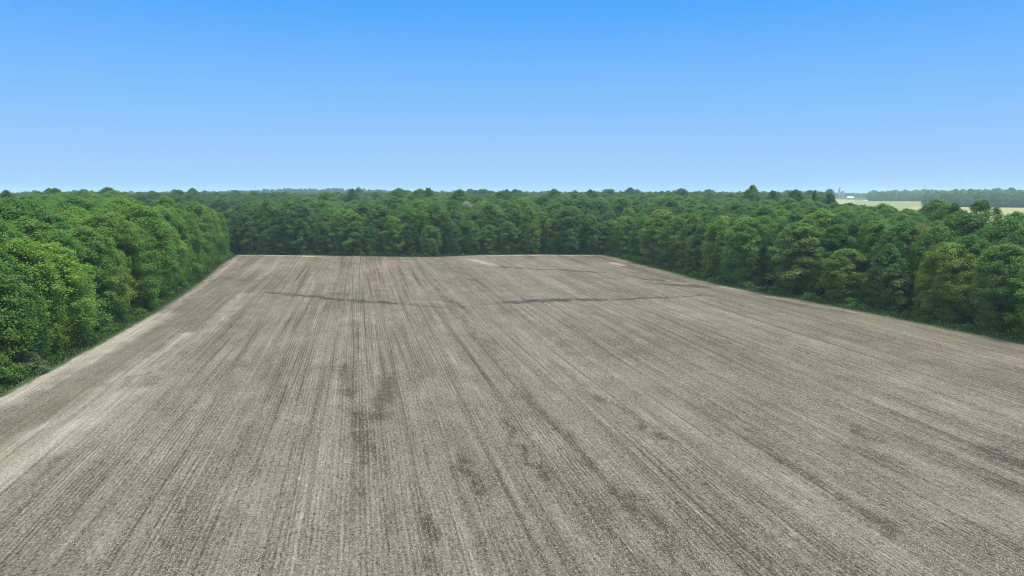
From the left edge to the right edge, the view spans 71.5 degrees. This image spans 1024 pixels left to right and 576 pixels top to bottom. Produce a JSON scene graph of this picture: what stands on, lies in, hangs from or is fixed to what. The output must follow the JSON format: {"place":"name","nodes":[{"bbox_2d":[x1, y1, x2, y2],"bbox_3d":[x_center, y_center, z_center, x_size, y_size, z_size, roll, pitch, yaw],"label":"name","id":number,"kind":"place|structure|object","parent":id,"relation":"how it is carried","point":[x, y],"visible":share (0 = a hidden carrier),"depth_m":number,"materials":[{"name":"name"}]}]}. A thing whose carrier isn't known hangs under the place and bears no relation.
{"place":"outdoors","nodes":[
{"label":"outdoors","id":0,"kind":"place"},
{"bbox_2d":[0,254,1023,575],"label":"field","id":1,"kind":"structure","parent":0,"point":[374,288],"depth_m":81.95,"materials":[{"name":"soil"}]},
{"bbox_2d":[0,293,1023,575],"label":"crop residue","id":2,"kind":"object","parent":1,"relation":"on","point":[592,545],"visible":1,"depth_m":66.84,"materials":[{"name":"plant"}]},
{"bbox_2d":[0,0,1023,193],"label":"sky","id":3,"kind":"structure","parent":0,"point":[856,96],"materials":[{"name":"blue"}]},
{"bbox_2d":[1,197,1023,392],"bbox_3d":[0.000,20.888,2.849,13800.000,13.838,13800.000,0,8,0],"label":"ground","id":4,"kind":"structure","parent":0,"point":[969,318],"depth_m":196.06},
{"bbox_2d":[0,355,28,384],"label":"bush","id":5,"kind":"object","parent":4,"relation":"on","point":[8,374],"visible":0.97,"depth_m":101.87,"materials":[{"name":"green plant"}]},
{"bbox_2d":[0,201,32,236],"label":"broadleaf tree","id":6,"kind":"object","parent":4,"relation":"on","point":[7,212],"visible":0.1,"depth_m":135.37,"materials":[{"name":"green plant"}]},
{"bbox_2d":[0,196,33,222],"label":"broadleaf tree","id":7,"kind":"object","parent":4,"relation":"on","point":[17,203],"visible":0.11,"depth_m":142.87,"materials":[{"name":"green plant"}]},
{"bbox_2d":[0,243,42,367],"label":"broadleaf tree","id":8,"kind":"object","parent":4,"relation":"on","point":[16,299],"visible":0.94,"depth_m":105.08,"materials":[{"name":"green plant"}]},
{"bbox_2d":[0,251,52,362],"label":"broadleaf tree","id":9,"kind":"object","parent":4,"relation":"on","point":[41,332],"visible":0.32,"depth_m":111.62,"materials":[{"name":"green plant"}]},
{"bbox_2d":[0,219,56,283],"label":"broadleaf tree","id":10,"kind":"object","parent":4,"relation":"on","point":[5,227],"visible":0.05,"depth_m":122.36,"materials":[{"name":"green plant"}]},
{"bbox_2d":[12,352,50,377],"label":"bush","id":11,"kind":"object","parent":4,"relation":"on","point":[39,366],"visible":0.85,"depth_m":107.68,"materials":[{"name":"green plant"}]},
{"bbox_2d":[0,236,72,356],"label":"broadleaf tree","id":12,"kind":"object","parent":4,"relation":"on","point":[24,252],"visible":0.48,"depth_m":116.99,"materials":[{"name":"green plant"}]},
{"bbox_2d":[0,215,92,303],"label":"broadleaf tree","id":13,"kind":"object","parent":4,"relation":"on","point":[29,226],"visible":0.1,"depth_m":129.46,"materials":[{"name":"green plant"}]},
{"bbox_2d":[20,207,88,264],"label":"broadleaf tree","id":14,"kind":"object","parent":4,"relation":"on","point":[40,214],"visible":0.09,"depth_m":138.83,"materials":[{"name":"green plant"}]},
{"bbox_2d":[25,229,97,336],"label":"broadleaf tree","id":15,"kind":"object","parent":4,"relation":"on","point":[59,236],"visible":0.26,"depth_m":129.46,"materials":[{"name":"green plant"}]},
{"bbox_2d":[27,241,101,346],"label":"broadleaf tree","id":16,"kind":"object","parent":4,"relation":"on","point":[84,313],"visible":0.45,"depth_m":124.25,"materials":[{"name":"green plant"}]},
{"bbox_2d":[0,190,128,208],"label":"wood","id":17,"kind":"object","parent":4,"relation":"on","point":[97,199],"visible":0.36,"depth_m":320.97,"materials":[{"name":"green plant"}]},
{"bbox_2d":[49,196,99,211],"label":"broadleaf tree","id":18,"kind":"object","parent":4,"relation":"on","point":[75,201],"visible":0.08,"depth_m":178.69,"materials":[{"name":"green plant"}]},
{"bbox_2d":[57,211,95,236],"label":"broadleaf tree","id":19,"kind":"object","parent":4,"relation":"on","point":[70,218],"visible":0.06,"depth_m":152.07,"materials":[{"name":"green plant"}]},
{"bbox_2d":[60,224,122,328],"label":"broadleaf tree","id":20,"kind":"object","parent":4,"relation":"on","point":[107,298],"visible":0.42,"depth_m":140.02,"materials":[{"name":"green plant"}]},
{"bbox_2d":[82,233,136,321],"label":"broadleaf tree","id":21,"kind":"object","parent":4,"relation":"on","point":[120,306],"visible":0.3,"depth_m":147.69,"materials":[{"name":"green plant"}]},
{"bbox_2d":[75,211,146,314],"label":"broadleaf tree","id":22,"kind":"object","parent":4,"relation":"on","point":[107,220],"visible":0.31,"depth_m":155.84,"materials":[{"name":"green plant"}]},
{"bbox_2d":[108,221,161,310],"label":"broadleaf tree","id":23,"kind":"object","parent":4,"relation":"on","point":[147,294],"visible":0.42,"depth_m":163.39,"materials":[{"name":"green plant"}]},
{"bbox_2d":[125,229,164,301],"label":"broadleaf tree","id":24,"kind":"object","parent":4,"relation":"on","point":[148,247],"visible":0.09,"depth_m":174.16,"materials":[{"name":"green plant"}]},
{"bbox_2d":[114,203,178,295],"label":"broadleaf tree","id":25,"kind":"object","parent":4,"relation":"on","point":[155,230],"visible":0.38,"depth_m":179.97,"materials":[{"name":"green plant"}]},
{"bbox_2d":[137,212,182,291],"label":"broadleaf tree","id":26,"kind":"object","parent":4,"relation":"on","point":[176,272],"visible":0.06,"depth_m":191.39,"materials":[{"name":"green plant"}]},
{"bbox_2d":[157,219,189,288],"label":"broadleaf tree","id":27,"kind":"object","parent":4,"relation":"on","point":[180,248],"visible":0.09,"depth_m":200.29,"materials":[{"name":"green plant"}]},
{"bbox_2d":[156,208,193,285],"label":"broadleaf tree","id":28,"kind":"object","parent":4,"relation":"on","point":[176,219],"visible":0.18,"depth_m":206.50,"materials":[{"name":"green plant"}]},
{"bbox_2d":[161,207,205,281],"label":"broadleaf tree","id":29,"kind":"object","parent":4,"relation":"on","point":[194,234],"visible":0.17,"depth_m":215.52,"materials":[{"name":"green plant"}]},
{"bbox_2d":[172,203,207,277],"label":"broadleaf tree","id":30,"kind":"object","parent":4,"relation":"on","point":[178,205],"visible":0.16,"depth_m":223.09,"materials":[{"name":"green plant"}]},
{"bbox_2d":[182,201,219,266],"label":"broadleaf tree","id":31,"kind":"object","parent":4,"relation":"on","point":[194,207],"visible":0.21,"depth_m":250.76,"materials":[{"name":"green plant"}]},
{"bbox_2d":[187,211,214,270],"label":"broadleaf tree","id":32,"kind":"object","parent":4,"relation":"on","point":[198,221],"visible":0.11,"depth_m":237.01,"materials":[{"name":"green plant"}]},
{"bbox_2d":[195,205,228,262],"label":"broadleaf tree","id":33,"kind":"object","parent":4,"relation":"on","point":[219,242],"visible":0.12,"depth_m":268.49,"materials":[{"name":"green plant"}]},
{"bbox_2d":[222,218,237,253],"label":"broadleaf tree","id":34,"kind":"object","parent":4,"relation":"on","point":[232,238],"visible":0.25,"depth_m":310.05,"materials":[{"name":"green plant"}]},
{"bbox_2d":[227,203,257,240],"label":"broadleaf tree","id":35,"kind":"object","parent":4,"relation":"on","point":[245,209],"visible":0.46,"depth_m":315.47,"materials":[{"name":"green plant"}]},
{"bbox_2d":[233,213,254,253],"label":"broadleaf tree","id":36,"kind":"object","parent":4,"relation":"on","point":[243,245],"visible":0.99,"depth_m":310.89,"materials":[{"name":"green plant"}]},
{"bbox_2d":[253,216,276,253],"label":"broadleaf tree","id":37,"kind":"object","parent":4,"relation":"on","point":[264,232],"visible":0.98,"depth_m":311.90,"materials":[{"name":"green plant"}]},
{"bbox_2d":[253,198,281,243],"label":"broadleaf tree","id":38,"kind":"object","parent":4,"relation":"on","point":[268,204],"visible":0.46,"depth_m":318.29,"materials":[{"name":"green plant"}]},
{"bbox_2d":[268,199,304,243],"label":"broadleaf tree","id":39,"kind":"object","parent":4,"relation":"on","point":[286,203],"visible":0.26,"depth_m":316.23,"materials":[{"name":"green plant"}]},
{"bbox_2d":[271,209,305,254],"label":"broadleaf tree","id":40,"kind":"object","parent":4,"relation":"on","point":[287,227],"visible":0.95,"depth_m":308.87,"materials":[{"name":"green plant"}]},
{"bbox_2d":[292,221,312,253],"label":"broadleaf tree","id":41,"kind":"object","parent":4,"relation":"on","point":[303,246],"visible":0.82,"depth_m":311.17,"materials":[{"name":"green plant"}]},
{"bbox_2d":[291,202,321,244],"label":"broadleaf tree","id":42,"kind":"object","parent":4,"relation":"on","point":[303,208],"visible":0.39,"depth_m":316.04,"materials":[{"name":"green plant"}]},
{"bbox_2d":[311,221,331,253],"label":"broadleaf tree","id":43,"kind":"object","parent":4,"relation":"on","point":[322,248],"visible":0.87,"depth_m":310.32,"materials":[{"name":"green plant"}]},
{"bbox_2d":[325,212,351,254],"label":"broadleaf tree","id":44,"kind":"object","parent":4,"relation":"on","point":[334,246],"visible":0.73,"depth_m":306.24,"materials":[{"name":"green plant"}]},
{"bbox_2d":[337,211,365,254],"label":"broadleaf tree","id":45,"kind":"object","parent":4,"relation":"on","point":[354,238],"visible":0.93,"depth_m":305.34,"materials":[{"name":"green plant"}]},
{"bbox_2d":[362,221,382,253],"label":"broadleaf tree","id":46,"kind":"object","parent":4,"relation":"on","point":[371,242],"visible":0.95,"depth_m":305.44,"materials":[{"name":"green plant"}]},
{"bbox_2d":[367,204,393,251],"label":"broadleaf tree","id":47,"kind":"object","parent":4,"relation":"on","point":[377,211],"visible":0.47,"depth_m":309.26,"materials":[{"name":"green plant"}]},
{"bbox_2d":[379,216,406,255],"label":"broadleaf tree","id":48,"kind":"object","parent":4,"relation":"on","point":[391,239],"visible":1,"depth_m":302.76,"materials":[{"name":"green plant"}]},
{"bbox_2d":[391,204,415,253],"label":"broadleaf tree","id":49,"kind":"object","parent":4,"relation":"on","point":[400,214],"visible":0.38,"depth_m":307.94,"materials":[{"name":"green plant"}]},
{"bbox_2d":[400,223,419,253],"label":"broadleaf tree","id":50,"kind":"object","parent":4,"relation":"on","point":[410,227],"visible":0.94,"depth_m":303.43,"materials":[{"name":"green plant"}]},
{"bbox_2d":[0,187,834,218],"bbox_3d":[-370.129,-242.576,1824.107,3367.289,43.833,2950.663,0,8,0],"label":"horizon wood","id":51,"kind":"object","parent":4,"relation":"on","point":[220,201],"visible":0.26,"depth_m":753.70,"materials":[{"name":"green plant"}]},
{"bbox_2d":[405,199,433,252],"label":"broadleaf tree","id":52,"kind":"object","parent":4,"relation":"on","point":[415,211],"visible":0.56,"depth_m":306.36,"materials":[{"name":"green plant"}]},
{"bbox_2d":[420,225,442,256],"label":"broadleaf tree","id":53,"kind":"object","parent":4,"relation":"on","point":[430,242],"visible":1,"depth_m":301.30,"materials":[{"name":"green plant"}]},
{"bbox_2d":[417,203,452,245],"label":"broadleaf tree","id":54,"kind":"object","parent":4,"relation":"on","point":[438,215],"visible":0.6,"depth_m":307.80,"materials":[{"name":"green plant"}]},
{"bbox_2d":[443,222,463,254],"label":"broadleaf tree","id":55,"kind":"object","parent":4,"relation":"on","point":[454,237],"visible":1,"depth_m":305.55,"materials":[{"name":"green plant"}]},
{"bbox_2d":[441,199,468,234],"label":"broadleaf tree","id":56,"kind":"object","parent":4,"relation":"on","point":[452,204],"visible":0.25,"depth_m":320.33,"materials":[{"name":"green plant"}]},
{"bbox_2d":[443,209,468,247],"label":"broadleaf tree","id":57,"kind":"object","parent":4,"relation":"on","point":[456,214],"visible":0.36,"depth_m":313.88,"materials":[{"name":"green plant"}]},
{"bbox_2d":[459,220,482,253],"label":"broadleaf tree","id":58,"kind":"object","parent":4,"relation":"on","point":[468,246],"visible":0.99,"depth_m":309.59,"materials":[{"name":"green plant"}]},
{"bbox_2d":[465,210,487,252],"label":"broadleaf tree","id":59,"kind":"object","parent":4,"relation":"on","point":[476,218],"visible":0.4,"depth_m":318.36,"materials":[{"name":"green plant"}]},
{"bbox_2d":[480,224,498,253],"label":"broadleaf tree","id":60,"kind":"object","parent":4,"relation":"on","point":[490,242],"visible":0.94,"depth_m":312.52,"materials":[{"name":"green plant"}]},
{"bbox_2d":[475,201,503,236],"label":"broadleaf tree","id":61,"kind":"object","parent":4,"relation":"on","point":[494,210],"visible":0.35,"depth_m":324.87,"materials":[{"name":"green plant"}]},
{"bbox_2d":[488,212,516,249],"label":"broadleaf tree","id":62,"kind":"object","parent":4,"relation":"on","point":[505,217],"visible":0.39,"depth_m":319.04,"materials":[{"name":"green plant"}]},
{"bbox_2d":[494,221,522,253],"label":"broadleaf tree","id":63,"kind":"object","parent":4,"relation":"on","point":[504,245],"visible":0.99,"depth_m":311.40,"materials":[{"name":"green plant"}]},
{"bbox_2d":[0,249,1023,396],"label":"grass","id":64,"kind":"structure","parent":4,"relation":"on","point":[53,359],"depth_m":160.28,"materials":[{"name":"green plant"}]},
{"bbox_2d":[517,206,542,252],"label":"broadleaf tree","id":65,"kind":"object","parent":4,"relation":"on","point":[531,226],"visible":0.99,"depth_m":311.93,"materials":[{"name":"green plant"}]},
{"bbox_2d":[541,219,560,253],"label":"broadleaf tree","id":66,"kind":"object","parent":4,"relation":"on","point":[550,229],"visible":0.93,"depth_m":312.70,"materials":[{"name":"green plant"}]},
{"bbox_2d":[552,205,583,253],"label":"broadleaf tree","id":67,"kind":"object","parent":4,"relation":"on","point":[571,246],"visible":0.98,"depth_m":310.20,"materials":[{"name":"green plant"}]},
{"bbox_2d":[578,214,602,252],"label":"broadleaf tree","id":68,"kind":"object","parent":4,"relation":"on","point":[593,227],"visible":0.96,"depth_m":311.45,"materials":[{"name":"green plant"}]},
{"bbox_2d":[597,219,618,253],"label":"broadleaf tree","id":69,"kind":"object","parent":4,"relation":"on","point":[605,247],"visible":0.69,"depth_m":310.74,"materials":[{"name":"green plant"}]},
{"bbox_2d":[608,216,633,252],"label":"broadleaf tree","id":70,"kind":"object","parent":4,"relation":"on","point":[616,225],"visible":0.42,"depth_m":305.91,"materials":[{"name":"green plant"}]},
{"bbox_2d":[617,217,636,255],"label":"broadleaf tree","id":71,"kind":"object","parent":4,"relation":"on","point":[625,234],"visible":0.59,"depth_m":298.57,"materials":[{"name":"green plant"}]},
{"bbox_2d":[244,188,1023,247],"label":"wood","id":72,"kind":"object","parent":4,"relation":"on","point":[931,213],"visible":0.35,"depth_m":364.87,"materials":[{"name":"green plant"}]},
{"bbox_2d":[628,216,649,257],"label":"broadleaf tree","id":73,"kind":"object","parent":4,"relation":"on","point":[635,248],"visible":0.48,"depth_m":287.24,"materials":[{"name":"green plant"}]},
{"bbox_2d":[638,209,680,263],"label":"broadleaf tree","id":74,"kind":"object","parent":4,"relation":"on","point":[649,247],"visible":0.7,"depth_m":268.39,"materials":[{"name":"green plant"}]},
{"bbox_2d":[654,216,693,267],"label":"broadleaf tree","id":75,"kind":"object","parent":4,"relation":"on","point":[671,248],"visible":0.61,"depth_m":253.59,"materials":[{"name":"green plant"}]},
{"bbox_2d":[672,213,703,269],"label":"broadleaf tree","id":76,"kind":"object","parent":4,"relation":"on","point":[694,221],"visible":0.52,"depth_m":244.87,"materials":[{"name":"green plant"}]},
{"bbox_2d":[684,225,714,274],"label":"broadleaf tree","id":77,"kind":"object","parent":4,"relation":"on","point":[701,236],"visible":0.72,"depth_m":236.45,"materials":[{"name":"green plant"}]},
{"bbox_2d":[699,215,736,276],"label":"broadleaf tree","id":78,"kind":"object","parent":4,"relation":"on","point":[720,222],"visible":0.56,"depth_m":223.24,"materials":[{"name":"green plant"}]},
{"bbox_2d":[719,216,770,286],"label":"broadleaf tree","id":79,"kind":"object","parent":4,"relation":"on","point":[741,271],"visible":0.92,"depth_m":207.66,"materials":[{"name":"green plant"}]},
{"bbox_2d":[742,215,778,283],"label":"broadleaf tree","id":80,"kind":"object","parent":4,"relation":"on","point":[764,219],"visible":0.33,"depth_m":209.57,"materials":[{"name":"green plant"}]},
{"bbox_2d":[759,221,793,275],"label":"broadleaf tree","id":81,"kind":"object","parent":4,"relation":"on","point":[777,231],"visible":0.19,"depth_m":202.95,"materials":[{"name":"green plant"}]},
{"bbox_2d":[764,221,826,295],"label":"broadleaf tree","id":82,"kind":"object","parent":4,"relation":"on","point":[787,277],"visible":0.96,"depth_m":188.04,"materials":[{"name":"green plant"}]},
{"bbox_2d":[786,217,826,291],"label":"broadleaf tree","id":83,"kind":"object","parent":4,"relation":"on","point":[809,220],"visible":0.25,"depth_m":192.57,"materials":[{"name":"green plant"}]},
{"bbox_2d":[799,208,848,280],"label":"broadleaf tree","id":84,"kind":"object","parent":4,"relation":"on","point":[825,215],"visible":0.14,"depth_m":197.91,"materials":[{"name":"green plant"}]},
{"bbox_2d":[816,223,857,291],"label":"broadleaf tree","id":85,"kind":"object","parent":4,"relation":"on","point":[839,236],"visible":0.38,"depth_m":188.38,"materials":[{"name":"green plant"}]},
{"bbox_2d":[819,214,857,267],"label":"broadleaf tree","id":86,"kind":"object","parent":4,"relation":"on","point":[839,219],"visible":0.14,"depth_m":193.95,"materials":[{"name":"green plant"}]},
{"bbox_2d":[817,248,872,302],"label":"broadleaf tree","id":87,"kind":"object","parent":4,"relation":"on","point":[836,277],"visible":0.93,"depth_m":174.41,"materials":[{"name":"green plant"}]},
{"bbox_2d":[834,216,888,285],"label":"broadleaf tree","id":88,"kind":"object","parent":4,"relation":"on","point":[855,225],"visible":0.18,"depth_m":186.90,"materials":[{"name":"green plant"}]},
{"bbox_2d":[847,219,907,301],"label":"broadleaf tree","id":89,"kind":"object","parent":4,"relation":"on","point":[875,228],"visible":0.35,"depth_m":175.66,"materials":[{"name":"green plant"}]},
{"bbox_2d":[859,243,913,311],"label":"broadleaf tree","id":90,"kind":"object","parent":4,"relation":"on","point":[888,255],"visible":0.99,"depth_m":163.39,"materials":[{"name":"green plant"}]},
{"bbox_2d":[869,221,927,306],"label":"broadleaf tree","id":91,"kind":"object","parent":4,"relation":"on","point":[904,228],"visible":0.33,"depth_m":168.61,"materials":[{"name":"green plant"}]},
{"bbox_2d":[902,222,930,302],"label":"sparse tree","id":92,"kind":"object","parent":4,"relation":"on","point":[922,229],"visible":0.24,"depth_m":167.00,"materials":[{"name":"green plant"}]},
{"bbox_2d":[907,224,961,304],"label":"broadleaf tree","id":93,"kind":"object","parent":4,"relation":"on","point":[941,232],"visible":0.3,"depth_m":161.99,"materials":[{"name":"green plant"}]},
{"bbox_2d":[866,187,1023,206],"bbox_3d":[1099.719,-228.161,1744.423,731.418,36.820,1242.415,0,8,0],"label":"distant wood","id":94,"kind":"object","parent":4,"relation":"on","point":[999,197],"visible":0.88,"depth_m":1255.78,"materials":[{"name":"green plant"}]},
{"bbox_2d":[909,241,982,323],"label":"broadleaf tree","id":95,"kind":"object","parent":4,"relation":"on","point":[944,309],"visible":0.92,"depth_m":149.47,"materials":[{"name":"green plant"}]},
{"bbox_2d":[932,234,992,320],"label":"broadleaf tree","id":96,"kind":"object","parent":4,"relation":"on","point":[974,245],"visible":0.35,"depth_m":150.73,"materials":[{"name":"green plant"}]},
{"bbox_2d":[927,213,1007,312],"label":"broadleaf tree","id":97,"kind":"object","parent":4,"relation":"on","point":[973,224],"visible":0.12,"depth_m":162.04,"materials":[{"name":"green plant"}]},
{"bbox_2d":[968,198,1003,225],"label":"broadleaf tree","id":98,"kind":"object","parent":4,"relation":"on","point":[983,206],"visible":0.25,"depth_m":202.42,"materials":[{"name":"green plant"}]},
{"bbox_2d":[963,242,1023,332],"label":"broadleaf tree","id":99,"kind":"object","parent":4,"relation":"on","point":[984,302],"visible":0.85,"depth_m":138.94,"materials":[{"name":"green plant"}]},
{"bbox_2d":[970,216,1023,311],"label":"broadleaf tree","id":100,"kind":"object","parent":4,"relation":"on","point":[997,233],"visible":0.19,"depth_m":152.49,"materials":[{"name":"green plant"}]},
{"bbox_2d":[985,228,1023,327],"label":"broadleaf tree","id":101,"kind":"object","parent":4,"relation":"on","point":[1016,238],"visible":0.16,"depth_m":143.07,"materials":[{"name":"green plant"}]},
{"bbox_2d":[1001,261,1023,338],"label":"broadleaf tree","id":102,"kind":"object","parent":4,"relation":"on","point":[1019,323],"visible":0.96,"depth_m":133.95,"materials":[{"name":"green plant"}]},
{"bbox_2d":[854,200,920,210],"bbox_3d":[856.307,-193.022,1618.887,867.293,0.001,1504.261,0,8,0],"label":"green crop field","id":103,"kind":"structure","parent":0,"point":[900,205],"depth_m":1581.87,"materials":[{"name":"plant"}]},
{"bbox_2d":[835,199,1023,223],"bbox_3d":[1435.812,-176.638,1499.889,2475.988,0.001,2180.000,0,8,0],"label":"field","id":104,"kind":"structure","parent":0,"point":[1005,210],"depth_m":1136.04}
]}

